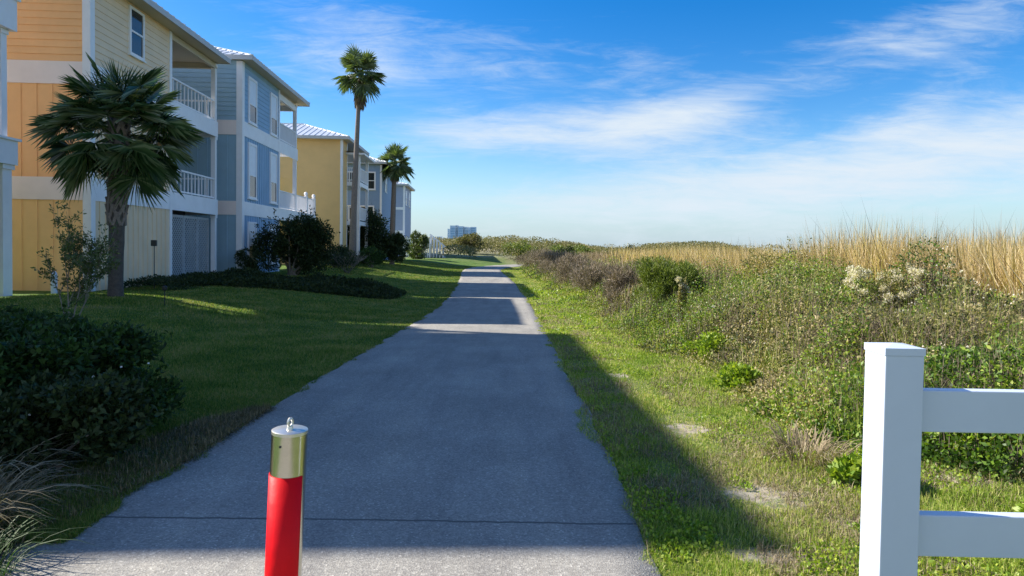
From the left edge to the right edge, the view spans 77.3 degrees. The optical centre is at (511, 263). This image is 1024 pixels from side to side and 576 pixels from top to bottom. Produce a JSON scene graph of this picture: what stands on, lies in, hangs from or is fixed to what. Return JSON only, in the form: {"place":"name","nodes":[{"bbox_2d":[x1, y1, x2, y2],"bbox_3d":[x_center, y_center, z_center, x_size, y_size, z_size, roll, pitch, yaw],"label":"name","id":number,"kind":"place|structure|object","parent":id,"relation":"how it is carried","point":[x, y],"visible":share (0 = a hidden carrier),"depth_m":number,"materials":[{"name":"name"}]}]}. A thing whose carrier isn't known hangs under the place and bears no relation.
{"place":"outdoors","nodes":[
{"label":"outdoors","id":0,"kind":"place"},
{"bbox_2d":[0,264,660,575],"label":"path","id":1,"kind":"structure","parent":0,"point":[447,438],"depth_m":4.14,"materials":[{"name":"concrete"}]},
{"bbox_2d":[264,417,307,575],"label":"bollard","id":2,"kind":"object","parent":1,"relation":"on","point":[285,510],"visible":1,"depth_m":2.07,"materials":[{"name":"metal"}]},
{"bbox_2d":[0,248,1023,575],"bbox_3d":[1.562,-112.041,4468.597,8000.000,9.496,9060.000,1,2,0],"label":"ground","id":3,"kind":"structure","parent":0,"point":[478,260],"depth_m":8.73,"materials":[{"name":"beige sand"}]},
{"bbox_2d":[0,0,21,295],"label":"beach house","id":4,"kind":"structure","parent":3,"relation":"on","point":[8,145],"depth_m":16.09,"materials":[{"name":"paint"}]},
{"bbox_2d":[0,301,81,331],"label":"leafy bush","id":5,"kind":"object","parent":3,"relation":"on","point":[19,312],"visible":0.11,"depth_m":6.18,"materials":[{"name":"green plant"}]},
{"bbox_2d":[0,432,102,499],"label":"grass tussock","id":6,"kind":"object","parent":3,"relation":"on","point":[13,476],"depth_m":3.83,"materials":[{"name":"green plant"}]},
{"bbox_2d":[0,511,106,575],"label":"grass tussock","id":7,"kind":"object","parent":3,"relation":"on","point":[2,542],"depth_m":2.94,"materials":[{"name":"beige plant"}]},
{"bbox_2d":[51,271,57,293],"bbox_3d":[-12.109,0.565,16.925,0.150,0.720,0.146,1,2,0],"label":"marker post","id":8,"kind":"object","parent":3,"relation":"on","point":[54,290],"visible":0.41,"depth_m":16.87,"materials":[{"name":"white plastic"}]},
{"bbox_2d":[0,452,128,541],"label":"grass tussock","id":9,"kind":"object","parent":3,"relation":"on","point":[12,505],"depth_m":3.38,"materials":[{"name":"green plant"}]},
{"bbox_2d":[30,200,121,316],"bbox_3d":[-4.771,0.349,7.101,0.846,2.057,0.733,1,2,0],"label":"sapling","id":10,"kind":"object","parent":3,"relation":"on","point":[88,267],"visible":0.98,"depth_m":6.99,"materials":[{"name":"green plant"}]},
{"bbox_2d":[0,366,164,484],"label":"leafy bush","id":11,"kind":"object","parent":3,"relation":"on","point":[104,416],"visible":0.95,"depth_m":4.17,"materials":[{"name":"green plant"}]},
{"bbox_2d":[0,303,186,425],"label":"leafy bush","id":12,"kind":"object","parent":3,"relation":"on","point":[34,346],"visible":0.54,"depth_m":5.08,"materials":[{"name":"green plant"}]},
{"bbox_2d":[23,51,205,296],"bbox_3d":[-9.001,-1.933,14.542,3.235,5.604,3.274,2,2,36],"label":"fan palm","id":13,"kind":"object","parent":3,"relation":"on","point":[121,158],"visible":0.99,"depth_m":14.08,"materials":[{"name":"green plant"}]},
{"bbox_2d":[7,0,230,291],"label":"beach house","id":14,"kind":"structure","parent":3,"relation":"on","point":[49,42],"depth_m":18.44,"materials":[{"name":"orange paint"}]},
{"bbox_2d":[127,4,145,62],"bbox_3d":[-11.976,-7.305,20.440,0.100,1.560,0.960,1,2,-3],"label":"window","id":15,"kind":"structure","parent":14,"relation":"in","point":[136,24],"depth_m":20.41,"materials":[{"name":"glass"}]},
{"bbox_2d":[0,402,276,559],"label":"dry grass","id":16,"kind":"structure","parent":3,"relation":"on","point":[253,414],"depth_m":4.57,"materials":[{"name":"plant"}]},
{"bbox_2d":[151,240,156,287],"bbox_3d":[-10.852,0.068,19.402,0.160,1.530,0.080,1,2,0],"label":"meter post","id":17,"kind":"object","parent":3,"relation":"on","point":[154,243],"visible":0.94,"depth_m":19.38,"materials":[{"name":"grey metal"}]},
{"bbox_2d":[162,286,166,304],"bbox_3d":[-7.611,0.740,14.027,0.110,0.490,0.105,1,2,0],"label":"garden light","id":18,"kind":"object","parent":3,"relation":"on","point":[164,288],"visible":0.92,"depth_m":14.00,"materials":[{"name":"grey metal"}]},
{"bbox_2d":[124,266,254,290],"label":"ground cover","id":19,"kind":"object","parent":3,"relation":"on","point":[170,281],"visible":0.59,"depth_m":19.65,"materials":[{"name":"green plant"}]},
{"bbox_2d":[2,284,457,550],"bbox_3d":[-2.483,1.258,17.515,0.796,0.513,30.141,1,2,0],"label":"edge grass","id":20,"kind":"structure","parent":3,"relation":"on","point":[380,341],"depth_m":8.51,"materials":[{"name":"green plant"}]},
{"bbox_2d":[0,260,477,544],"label":"lawn grass","id":21,"kind":"structure","parent":3,"relation":"on","point":[315,349],"depth_m":10.61,"materials":[{"name":"green plant"}]},
{"bbox_2d":[172,46,315,272],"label":"beach house","id":22,"kind":"structure","parent":3,"relation":"on","point":[257,140],"depth_m":28.12,"materials":[{"name":"grey paint"}]},
{"bbox_2d":[247,142,257,200],"bbox_3d":[-11.810,-4.155,29.152,0.100,2.550,1.130,1,2,-3],"label":"window","id":23,"kind":"structure","parent":22,"relation":"in","point":[252,148],"depth_m":29.12,"materials":[{"name":"white glass"}]},
{"bbox_2d":[247,221,257,264],"bbox_3d":[-11.855,-0.881,29.238,0.100,2.000,1.130,1,2,-3],"label":"window","id":24,"kind":"structure","parent":22,"relation":"in","point":[250,225],"depth_m":29.00,"materials":[{"name":"glass"}]},
{"bbox_2d":[248,76,257,127],"bbox_3d":[-11.766,-7.308,29.069,0.100,2.100,1.130,1,2,-3],"label":"window","id":25,"kind":"structure","parent":22,"relation":"in","point":[252,84],"depth_m":29.02,"materials":[{"name":"white glass"}]},
{"bbox_2d":[269,152,277,204],"bbox_3d":[-11.958,-4.235,32.126,0.100,2.550,1.130,1,2,-3],"label":"window","id":26,"kind":"structure","parent":22,"relation":"in","point":[273,158],"depth_m":32.07,"materials":[{"name":"white glass"}]},
{"bbox_2d":[269,224,277,263],"bbox_3d":[-12.003,-0.961,32.212,0.100,2.000,1.130,1,2,-3],"label":"window","id":27,"kind":"structure","parent":22,"relation":"in","point":[269,224],"depth_m":32.04,"materials":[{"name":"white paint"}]},
{"bbox_2d":[270,92,277,138],"bbox_3d":[-11.914,-7.388,32.043,0.100,2.100,1.130,1,2,-3],"label":"window","id":28,"kind":"structure","parent":22,"relation":"in","point":[273,98],"depth_m":32.03,"materials":[{"name":"white glass"}]},
{"bbox_2d":[234,247,259,269],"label":"shrub","id":29,"kind":"object","parent":3,"relation":"on","point":[248,261],"visible":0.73,"depth_m":27.48,"materials":[{"name":"green plant"}]},
{"bbox_2d":[157,266,406,299],"bbox_3d":[-7.827,0.713,23.065,8.309,1.152,3.981,0,2,-15],"label":"ground cover","id":30,"kind":"object","parent":3,"relation":"on","point":[320,282],"visible":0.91,"depth_m":22.33,"materials":[{"name":"green plant"}]},
{"bbox_2d":[244,205,340,275],"bbox_3d":[-9.888,-0.968,29.006,4.186,3.440,2.864,1,2,0],"label":"round shrub","id":31,"kind":"object","parent":3,"relation":"on","point":[307,236],"visible":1,"depth_m":28.67,"materials":[{"name":"green plant"}]},
{"bbox_2d":[280,123,374,263],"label":"beach house","id":32,"kind":"structure","parent":3,"relation":"on","point":[325,156],"depth_m":43.82,"materials":[{"name":"yellow paint"}]},
{"bbox_2d":[323,244,356,267],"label":"shrub","id":33,"kind":"object","parent":3,"relation":"on","point":[341,248],"visible":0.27,"depth_m":38.04,"materials":[{"name":"green plant"}]},
{"bbox_2d":[329,250,367,272],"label":"bare shrub","id":34,"kind":"object","parent":3,"relation":"on","point":[346,262],"visible":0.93,"depth_m":33.34,"materials":[{"name":"green plant"}]},
{"bbox_2d":[332,44,386,264],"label":"tall fan palm","id":35,"kind":"object","parent":3,"relation":"on","point":[362,86],"visible":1,"depth_m":42.42,"materials":[{"name":"green plant"}]},
{"bbox_2d":[347,156,391,259],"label":"beach house","id":36,"kind":"structure","parent":3,"relation":"on","point":[379,194],"depth_m":56.81,"materials":[{"name":"blue paint"}]},
{"bbox_2d":[347,171,352,181],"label":"balcony railing","id":37,"kind":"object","parent":36,"relation":"in","point":[348,171],"depth_m":56.63,"materials":[{"name":"white paint"}]},
{"bbox_2d":[360,205,373,212],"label":"window","id":38,"kind":"structure","parent":36,"relation":"in","point":[362,206],"depth_m":56.78,"materials":[{"name":"white paint"}]},
{"bbox_2d":[361,172,375,189],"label":"window","id":39,"kind":"structure","parent":36,"relation":"in","point":[371,175],"depth_m":56.74,"materials":[{"name":"glass"}]},
{"bbox_2d":[347,208,395,259],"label":"leafy tree","id":40,"kind":"object","parent":3,"relation":"on","point":[376,230],"visible":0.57,"depth_m":49.03,"materials":[{"name":"green plant"}]},
{"bbox_2d":[356,245,386,267],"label":"shrub","id":41,"kind":"object","parent":3,"relation":"on","point":[373,257],"visible":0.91,"depth_m":41.80,"materials":[{"name":"green plant"}]},
{"bbox_2d":[374,230,410,264],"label":"shrub","id":42,"kind":"object","parent":3,"relation":"on","point":[399,249],"visible":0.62,"depth_m":49.58,"materials":[{"name":"green plant"}]},
{"bbox_2d":[373,143,414,260],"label":"fan palm","id":43,"kind":"object","parent":3,"relation":"on","point":[393,171],"visible":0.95,"depth_m":57.37,"materials":[{"name":"green plant"}]},
{"bbox_2d":[395,182,414,255],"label":"beach house","id":44,"kind":"structure","parent":3,"relation":"on","point":[403,211],"depth_m":73.87,"materials":[{"name":"grey paint"}]},
{"bbox_2d":[406,229,428,258],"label":"shrub","id":45,"kind":"object","parent":3,"relation":"on","point":[417,250],"visible":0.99,"depth_m":65.62,"materials":[{"name":"green plant"}]},
{"bbox_2d":[403,234,445,257],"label":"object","id":46,"kind":"structure","parent":3,"relation":"on","point":[430,246],"depth_m":71.65,"materials":[{"name":"white paint"}]},
{"bbox_2d":[447,225,475,238],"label":"apartment tower","id":47,"kind":"structure","parent":3,"relation":"on","point":[456,230],"depth_m":1201.29,"materials":[{"name":"blue glass"}]},
{"bbox_2d":[456,232,485,253],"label":"dune shrub","id":48,"kind":"object","parent":3,"relation":"on","point":[468,239],"visible":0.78,"depth_m":81.44,"materials":[{"name":"green plant"}]},
{"bbox_2d":[499,238,537,259],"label":"dune shrub","id":49,"kind":"object","parent":3,"relation":"on","point":[519,247],"visible":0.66,"depth_m":77.31,"materials":[{"name":"green plant"}]},
{"bbox_2d":[514,248,554,267],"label":"dry shrub","id":50,"kind":"object","parent":3,"relation":"on","point":[532,256],"visible":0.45,"depth_m":48.87,"materials":[{"name":"brown plant"}]},
{"bbox_2d":[534,249,577,273],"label":"dry shrub","id":51,"kind":"object","parent":3,"relation":"on","point":[550,257],"visible":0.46,"depth_m":38.91,"materials":[{"name":"brown plant"}]},
{"bbox_2d":[557,246,579,254],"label":"dune shrub","id":52,"kind":"object","parent":3,"relation":"on","point":[568,249],"visible":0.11,"depth_m":51.52,"materials":[{"name":"green plant"}]},
{"bbox_2d":[548,243,594,253],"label":"dune shrub","id":53,"kind":"object","parent":3,"relation":"on","point":[582,248],"visible":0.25,"depth_m":74.01,"materials":[{"name":"green plant"}]},
{"bbox_2d":[545,250,600,284],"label":"dry shrub","id":54,"kind":"object","parent":3,"relation":"on","point":[576,259],"visible":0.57,"depth_m":30.93,"materials":[{"name":"brown plant"}]},
{"bbox_2d":[567,259,619,294],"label":"dry shrub","id":55,"kind":"object","parent":3,"relation":"on","point":[583,275],"visible":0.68,"depth_m":24.31,"materials":[{"name":"grey plant"}]},
{"bbox_2d":[411,235,782,260],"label":"dune scrub","id":56,"kind":"object","parent":3,"relation":"on","point":[450,244],"visible":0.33,"depth_m":85.61,"materials":[{"name":"green plant"}]},
{"bbox_2d":[517,285,691,575],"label":"edge grass","id":57,"kind":"structure","parent":3,"relation":"on","point":[662,563],"depth_m":4.41,"materials":[{"name":"green plant"}]},
{"bbox_2d":[601,261,657,308],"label":"dry shrub","id":58,"kind":"object","parent":3,"relation":"on","point":[615,283],"visible":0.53,"depth_m":19.31,"materials":[{"name":"brown plant"}]},
{"bbox_2d":[625,245,643,252],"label":"dune shrub","id":59,"kind":"object","parent":3,"relation":"on","point":[630,247],"visible":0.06,"depth_m":54.65,"materials":[{"name":"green plant"}]},
{"bbox_2d":[537,250,765,304],"bbox_3d":[8.066,-0.167,45.738,14.335,1.878,61.235,1,2,5],"label":"reed bed","id":60,"kind":"object","parent":3,"relation":"on","point":[595,255],"visible":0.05,"depth_m":31.00,"materials":[{"name":"beige plant"}]},
{"bbox_2d":[628,252,707,320],"bbox_3d":[3.808,0.595,15.212,1.770,1.730,1.652,0,2,-33],"label":"round green bush","id":61,"kind":"object","parent":3,"relation":"on","point":[654,277],"visible":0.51,"depth_m":14.92,"materials":[{"name":"green plant"}]},
{"bbox_2d":[675,276,691,321],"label":"seed plume shrub","id":62,"kind":"object","parent":3,"relation":"on","point":[683,286],"visible":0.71,"depth_m":12.29,"materials":[{"name":"green plant"}]},
{"bbox_2d":[664,305,759,342],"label":"leafy plant","id":63,"kind":"object","parent":3,"relation":"on","point":[716,320],"visible":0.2,"depth_m":10.53,"materials":[{"name":"green plant"}]},
{"bbox_2d":[677,330,747,360],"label":"leafy plant","id":64,"kind":"object","parent":3,"relation":"on","point":[705,342],"visible":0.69,"depth_m":9.20,"materials":[{"name":"green plant"}]},
{"bbox_2d":[707,361,767,392],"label":"leafy plant","id":65,"kind":"object","parent":3,"relation":"on","point":[734,374],"visible":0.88,"depth_m":7.13,"materials":[{"name":"green plant"}]},
{"bbox_2d":[707,318,786,352],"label":"grass tussock","id":66,"kind":"object","parent":3,"relation":"on","point":[752,336],"depth_m":9.51,"materials":[{"name":"plant"}]},
{"bbox_2d":[501,267,1023,575],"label":"verge grass","id":67,"kind":"structure","parent":3,"relation":"on","point":[731,566],"depth_m":4.50,"materials":[{"name":"green plant"}]},
{"bbox_2d":[519,285,1023,575],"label":"clover","id":68,"kind":"object","parent":3,"relation":"on","point":[706,538],"visible":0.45,"depth_m":4.06,"materials":[{"name":"green plant"}]},
{"bbox_2d":[520,230,1023,487],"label":"undergrowth","id":69,"kind":"object","parent":3,"relation":"on","point":[990,463],"visible":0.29,"depth_m":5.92,"materials":[{"name":"green plant"}]},
{"bbox_2d":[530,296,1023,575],"bbox_3d":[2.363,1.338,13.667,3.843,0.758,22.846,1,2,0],"label":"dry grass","id":70,"kind":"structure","parent":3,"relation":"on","point":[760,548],"depth_m":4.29,"materials":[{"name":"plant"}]},
{"bbox_2d":[740,236,829,299],"bbox_3d":[6.211,0.342,13.880,2.544,1.828,1.903,0,2,-15],"label":"olive shrub","id":71,"kind":"object","parent":3,"relation":"on","point":[766,265],"visible":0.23,"depth_m":13.94,"materials":[{"name":"green plant"}]},
{"bbox_2d":[727,417,862,468],"bbox_3d":[2.175,1.376,4.807,1.113,0.206,1.048,0,2,-36],"label":"grass tussock","id":72,"kind":"object","parent":3,"relation":"on","point":[807,443],"depth_m":4.83,"materials":[{"name":"plant"}]},
{"bbox_2d":[598,201,1023,309],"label":"reed bed","id":73,"kind":"object","parent":3,"relation":"on","point":[995,263],"visible":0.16,"depth_m":11.22,"materials":[{"name":"beige plant"}]},
{"bbox_2d":[770,346,862,385],"bbox_3d":[3.625,1.164,6.989,1.652,0.405,1.806,1,2,0],"label":"grass tussock","id":74,"kind":"object","parent":3,"relation":"on","point":[806,357],"depth_m":7.16,"materials":[{"name":"plant"}]},
{"bbox_2d":[612,234,1022,378],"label":"seed heads","id":75,"kind":"object","parent":3,"relation":"on","point":[866,294],"visible":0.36,"depth_m":8.13,"materials":[{"name":"beige plant"}]},
{"bbox_2d":[825,445,862,484],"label":"leafy plant","id":76,"kind":"object","parent":3,"relation":"on","point":[845,467],"visible":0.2,"depth_m":4.21,"materials":[{"name":"green plant"}]},
{"bbox_2d":[806,273,885,343],"bbox_3d":[4.835,0.712,9.125,1.330,1.154,1.070,1,2,0],"label":"dark shrub","id":77,"kind":"object","parent":3,"relation":"on","point":[837,286],"visible":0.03,"depth_m":9.22,"materials":[{"name":"green plant"}]},
{"bbox_2d":[722,264,1022,335],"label":"reed bed","id":78,"kind":"object","parent":3,"relation":"on","point":[870,284],"depth_m":11.01,"materials":[{"name":"plant"}]},
{"bbox_2d":[843,265,927,314],"bbox_3d":[4.965,0.656,8.594,0.944,1.269,0.854,1,2,0],"label":"seed plume shrub","id":79,"kind":"object","parent":3,"relation":"on","point":[853,273],"visible":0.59,"depth_m":8.43,"materials":[{"name":"white plant"}]},
{"bbox_2d":[898,262,965,308],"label":"seed plume shrub","id":80,"kind":"object","parent":3,"relation":"on","point":[910,286],"visible":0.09,"depth_m":8.66,"materials":[{"name":"beige plant"}]},
{"bbox_2d":[859,342,1023,575],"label":"rail fence","id":81,"kind":"object","parent":3,"relation":"on","point":[900,531],"visible":1,"depth_m":2.15,"materials":[{"name":"white plastic"}]},
{"bbox_2d":[922,432,1023,459],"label":"leafy plant","id":82,"kind":"object","parent":3,"relation":"on","point":[952,439],"visible":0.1,"depth_m":4.49,"materials":[{"name":"green plant"}]},
{"bbox_2d":[1012,497,1023,512],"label":"leafy plant","id":83,"kind":"object","parent":3,"relation":"on","point":[1019,508],"visible":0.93,"depth_m":3.60,"materials":[{"name":"green plant"}]},
{"bbox_2d":[152,0,1023,251],"label":"sky","id":84,"kind":"structure","parent":0,"point":[620,123],"materials":[{"name":"blue"}]}
]}

